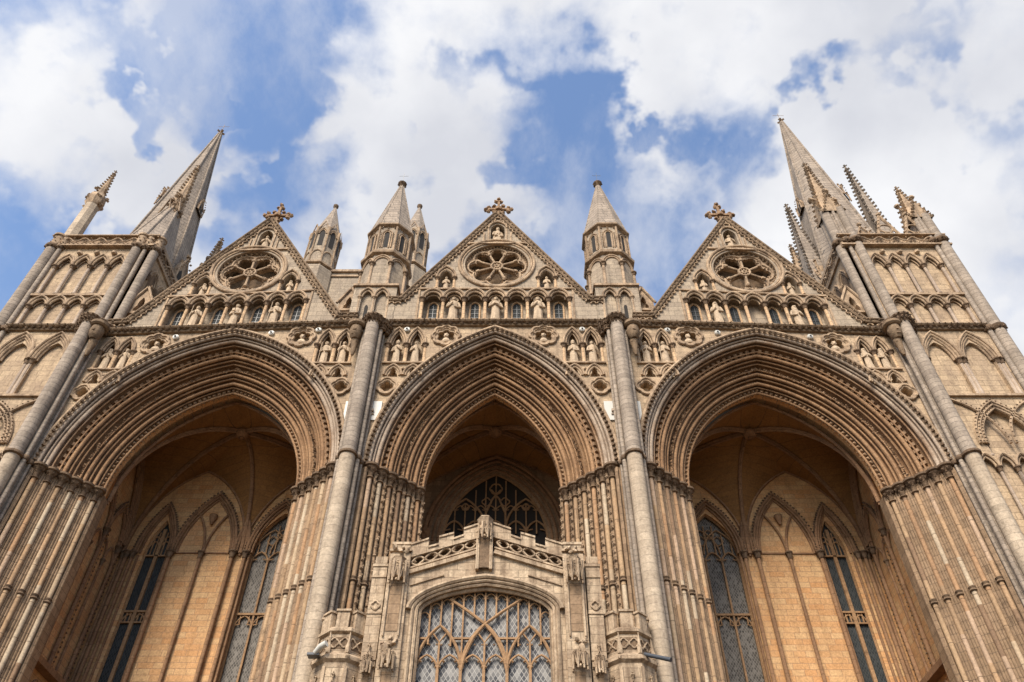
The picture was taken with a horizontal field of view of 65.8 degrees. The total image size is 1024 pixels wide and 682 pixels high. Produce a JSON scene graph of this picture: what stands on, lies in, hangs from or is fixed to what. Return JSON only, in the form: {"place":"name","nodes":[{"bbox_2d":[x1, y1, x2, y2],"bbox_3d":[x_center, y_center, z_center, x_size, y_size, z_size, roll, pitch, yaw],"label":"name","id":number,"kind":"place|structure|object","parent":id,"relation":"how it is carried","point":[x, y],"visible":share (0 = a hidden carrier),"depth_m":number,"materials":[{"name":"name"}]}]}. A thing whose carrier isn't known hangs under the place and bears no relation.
{"place":"outdoors","nodes":[
{"label":"outdoors","id":0,"kind":"place"},
{"bbox_2d":[303,204,429,306],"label":"tower","id":1,"kind":"structure","parent":0,"point":[322,251],"depth_m":52.37,"materials":[{"name":"stone"}]},
{"bbox_2d":[0,0,1023,355],"label":"sky","id":2,"kind":"structure","parent":0,"point":[671,105],"materials":[{"name":"blue"}]},
{"bbox_3d":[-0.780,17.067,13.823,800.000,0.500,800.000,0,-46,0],"label":"ground","id":3,"kind":"structure","parent":0,"visible":0},
{"bbox_2d":[0,125,224,460],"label":"corner tower","id":4,"kind":"structure","parent":3,"relation":"on","point":[74,273],"depth_m":34.95,"materials":[{"name":"stone"}]},
{"bbox_2d":[309,515,657,681],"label":"entrance porch","id":5,"kind":"object","parent":3,"relation":"on","point":[469,605],"visible":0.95,"depth_m":21.72,"materials":[{"name":"stone"}]},
{"bbox_2d":[307,640,327,658],"bbox_3d":[-5.097,8.100,20.834,0.541,0.324,0.465,0,-46,0],"label":"floodlight","id":6,"kind":"object","parent":5,"relation":"attached to","point":[315,654],"visible":1,"depth_m":20.73,"materials":[{"name":"white metal"}]},
{"bbox_2d":[415,591,550,681],"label":"porch window","id":7,"kind":"structure","parent":5,"relation":"in","point":[485,636],"depth_m":21.52,"materials":[{"name":"grey glass"}]},
{"bbox_2d":[644,652,671,661],"bbox_3d":[3.784,8.208,20.562,0.808,0.472,0.121,-32,-54,27],"label":"waterspout","id":8,"kind":"object","parent":5,"relation":"attached to","point":[658,657],"visible":1,"depth_m":20.50,"materials":[{"name":"grey metal"}]},
{"bbox_2d":[29,402,949,681],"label":"portico","id":9,"kind":"structure","parent":3,"relation":"on","point":[807,576],"depth_m":31.24,"materials":[{"name":"beige stone"}]},
{"bbox_2d":[96,522,169,681],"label":"lancet window","id":10,"kind":"structure","parent":9,"relation":"in","point":[113,667],"depth_m":29.73,"materials":[{"name":"black glass"}]},
{"bbox_2d":[217,515,287,681],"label":"three light window","id":11,"kind":"structure","parent":9,"relation":"in","point":[237,662],"depth_m":29.89,"materials":[{"name":"grey glass"}]},
{"bbox_2d":[442,473,547,550],"bbox_3d":[-0.697,10.334,29.414,4.440,13.320,0.201,0,-46,0],"label":"west window","id":12,"kind":"structure","parent":9,"relation":"in","point":[498,497],"depth_m":32.90,"materials":[{"name":"glass"}]},
{"bbox_2d":[697,515,767,681],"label":"three light window","id":13,"kind":"structure","parent":9,"relation":"in","point":[739,643],"depth_m":29.82,"materials":[{"name":"grey glass"}]},
{"bbox_2d":[821,523,888,681],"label":"lancet window","id":14,"kind":"structure","parent":9,"relation":"in","point":[865,646],"depth_m":29.62,"materials":[{"name":"black glass"}]},
{"bbox_2d":[0,197,1023,681],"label":"cathedral front","id":15,"kind":"structure","parent":3,"relation":"on","point":[88,433],"depth_m":29.59,"materials":[{"name":"stone"}]},
{"bbox_2d":[98,349,113,367],"bbox_3d":[-15.915,0.727,31.058,0.345,1.208,0.352,-30,-53,26],"label":"statue","id":16,"kind":"object","parent":15,"relation":"on","point":[108,356],"visible":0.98,"depth_m":31.04,"materials":[{"name":"stone"}]},
{"bbox_2d":[115,349,129,367],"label":"statue","id":17,"kind":"object","parent":15,"relation":"on","point":[124,357],"visible":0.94,"depth_m":31.03,"materials":[{"name":"stone"}]},
{"bbox_2d":[185,306,202,324],"bbox_3d":[-13.171,-0.974,32.835,0.407,1.397,0.441,-34,-55,28],"label":"statue","id":18,"kind":"object","parent":15,"relation":"on","point":[197,313],"visible":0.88,"depth_m":32.83,"materials":[{"name":"stone"}]},
{"bbox_2d":[198,283,206,293],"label":"statue","id":19,"kind":"object","parent":15,"relation":"on","point":[202,289],"visible":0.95,"depth_m":34.16,"materials":[{"name":"stone"}]},
{"bbox_2d":[227,304,241,323],"bbox_3d":[-11.540,-1.060,32.911,0.416,1.408,0.432,27,-52,-23],"label":"statue","id":20,"kind":"object","parent":15,"relation":"on","point":[234,313],"visible":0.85,"depth_m":32.85,"materials":[{"name":"stone"}]},
{"bbox_2d":[260,236,270,245],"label":"statue","id":21,"kind":"object","parent":15,"relation":"on","point":[266,241],"visible":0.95,"depth_m":36.57,"materials":[{"name":"stone"}]},
{"bbox_2d":[266,302,281,321],"bbox_3d":[-9.903,-1.135,32.980,0.440,1.396,0.410,34,-55,-28],"label":"statue","id":22,"kind":"object","parent":15,"relation":"on","point":[275,310],"visible":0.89,"depth_m":32.94,"materials":[{"name":"stone"}]},
{"bbox_2d":[285,280,293,289],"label":"statue","id":23,"kind":"object","parent":15,"relation":"on","point":[289,285],"visible":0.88,"depth_m":34.29,"materials":[{"name":"stone"}]},
{"bbox_2d":[317,341,330,361],"bbox_3d":[-7.404,0.469,31.273,0.394,1.278,0.360,23,-50,-21],"label":"statue","id":24,"kind":"object","parent":15,"relation":"on","point":[325,349],"visible":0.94,"depth_m":31.20,"materials":[{"name":"stone"}]},
{"bbox_2d":[336,342,348,361],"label":"statue","id":25,"kind":"object","parent":15,"relation":"on","point":[343,349],"visible":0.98,"depth_m":31.21,"materials":[{"name":"stone"}]},
{"bbox_2d":[344,401,347,418],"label":"wall panel","id":26,"kind":"structure","parent":15,"relation":"attached to","point":[346,404],"depth_m":28.96,"materials":[{"name":"white"}]},
{"bbox_2d":[370,401,381,420],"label":"wall panel","id":27,"kind":"structure","parent":15,"relation":"attached to","point":[376,407],"depth_m":28.93,"materials":[{"name":"white"}]},
{"bbox_2d":[348,173,414,319],"bbox_3d":[-5.810,-4.426,37.782,2.309,13.400,2.367,0,-46,0],"label":"stair turret","id":28,"kind":"object","parent":15,"relation":"on","point":[384,273],"visible":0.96,"depth_m":35.85,"materials":[{"name":"stone"}]},
{"bbox_2d":[391,340,401,360],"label":"statue","id":29,"kind":"object","parent":15,"relation":"on","point":[396,349],"visible":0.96,"depth_m":31.24,"materials":[{"name":"stone"}]},
{"bbox_2d":[410,341,421,360],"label":"statue","id":30,"kind":"object","parent":15,"relation":"on","point":[416,348],"visible":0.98,"depth_m":31.23,"materials":[{"name":"stone"}]},
{"bbox_2d":[442,277,449,286],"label":"statue","id":31,"kind":"object","parent":15,"relation":"on","point":[446,281],"visible":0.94,"depth_m":34.38,"materials":[{"name":"stone"}]},
{"bbox_2d":[446,297,460,317],"bbox_3d":[-2.446,-1.366,33.177,0.552,1.602,0.422,-22,-50,20],"label":"statue","id":32,"kind":"object","parent":15,"relation":"on","point":[453,305],"visible":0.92,"depth_m":33.12,"materials":[{"name":"stone"}]},
{"bbox_2d":[489,297,502,317],"bbox_3d":[-0.670,-1.367,33.167,0.548,1.602,0.426,-18,-49,16],"label":"statue","id":33,"kind":"object","parent":15,"relation":"on","point":[495,304],"visible":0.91,"depth_m":33.13,"materials":[{"name":"stone"}]},
{"bbox_2d":[492,227,503,241],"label":"statue","id":34,"kind":"object","parent":15,"relation":"on","point":[497,234],"visible":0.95,"depth_m":36.76,"materials":[{"name":"stone"}]},
{"bbox_2d":[531,297,545,317],"bbox_3d":[1.102,-1.368,33.157,0.552,1.602,0.422,-22,-50,20],"label":"statue","id":35,"kind":"object","parent":15,"relation":"on","point":[537,304],"visible":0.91,"depth_m":33.09,"materials":[{"name":"stone"}]},
{"bbox_2d":[543,276,550,286],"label":"statue","id":36,"kind":"object","parent":15,"relation":"on","point":[546,282],"visible":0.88,"depth_m":34.37,"materials":[{"name":"stone"}]},
{"bbox_2d":[567,340,578,360],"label":"statue","id":37,"kind":"object","parent":15,"relation":"on","point":[573,348],"visible":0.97,"depth_m":31.20,"materials":[{"name":"stone"}]},
{"bbox_2d":[586,341,597,360],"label":"statue","id":38,"kind":"object","parent":15,"relation":"on","point":[592,349],"visible":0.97,"depth_m":31.18,"materials":[{"name":"stone"}]},
{"bbox_2d":[604,401,614,420],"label":"wall panel","id":39,"kind":"structure","parent":15,"relation":"attached to","point":[608,407],"depth_m":28.88,"materials":[{"name":"white"}]},
{"bbox_2d":[582,176,641,318],"bbox_3d":[4.489,-4.434,37.723,2.309,13.400,2.367,0,-46,0],"label":"stair turret","id":40,"kind":"object","parent":15,"relation":"on","point":[610,272],"visible":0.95,"depth_m":35.78,"materials":[{"name":"stone"}]},
{"bbox_2d":[637,401,641,418],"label":"wall panel","id":41,"kind":"structure","parent":15,"relation":"attached to","point":[639,408],"depth_m":28.88,"materials":[{"name":"white"}]},
{"bbox_2d":[640,341,651,360],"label":"statue","id":42,"kind":"object","parent":15,"relation":"on","point":[645,348],"visible":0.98,"depth_m":31.18,"materials":[{"name":"stone"}]},
{"bbox_2d":[658,341,669,360],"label":"statue","id":43,"kind":"object","parent":15,"relation":"on","point":[663,349],"visible":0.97,"depth_m":31.14,"materials":[{"name":"stone"}]},
{"bbox_2d":[700,280,707,289],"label":"statue","id":44,"kind":"object","parent":15,"relation":"on","point":[703,285],"visible":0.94,"depth_m":34.16,"materials":[{"name":"stone"}]},
{"bbox_2d":[710,302,723,320],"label":"statue","id":45,"kind":"object","parent":15,"relation":"on","point":[716,310],"visible":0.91,"depth_m":32.86,"materials":[{"name":"stone"}]},
{"bbox_2d":[725,235,735,244],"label":"statue","id":46,"kind":"object","parent":15,"relation":"on","point":[729,240],"visible":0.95,"depth_m":36.45,"materials":[{"name":"stone"}]},
{"bbox_2d":[787,283,794,293],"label":"statue","id":47,"kind":"object","parent":15,"relation":"on","point":[790,287],"visible":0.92,"depth_m":34.00,"materials":[{"name":"stone"}]},
{"bbox_2d":[790,305,804,323],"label":"statue","id":48,"kind":"object","parent":15,"relation":"on","point":[796,313],"visible":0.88,"depth_m":32.67,"materials":[{"name":"stone"}]},
{"bbox_2d":[807,334,812,339],"bbox_3d":[11.898,-0.192,31.584,0.222,0.222,0.168,0,-46,0],"label":"wall fitting","id":49,"kind":"object","parent":15,"relation":"attached to","point":[809,336],"depth_m":31.55,"materials":[{"name":"metal"}]},
{"bbox_2d":[860,348,874,366],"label":"statue","id":50,"kind":"object","parent":15,"relation":"on","point":[865,355],"visible":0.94,"depth_m":30.87,"materials":[{"name":"stone"}]},
{"bbox_2d":[877,348,891,366],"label":"statue","id":51,"kind":"object","parent":15,"relation":"on","point":[882,356],"visible":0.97,"depth_m":30.85,"materials":[{"name":"stone"}]},
{"bbox_2d":[773,114,1023,534],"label":"corner tower","id":52,"kind":"structure","parent":3,"relation":"on","point":[916,269],"depth_m":33.97,"materials":[{"name":"stone"}]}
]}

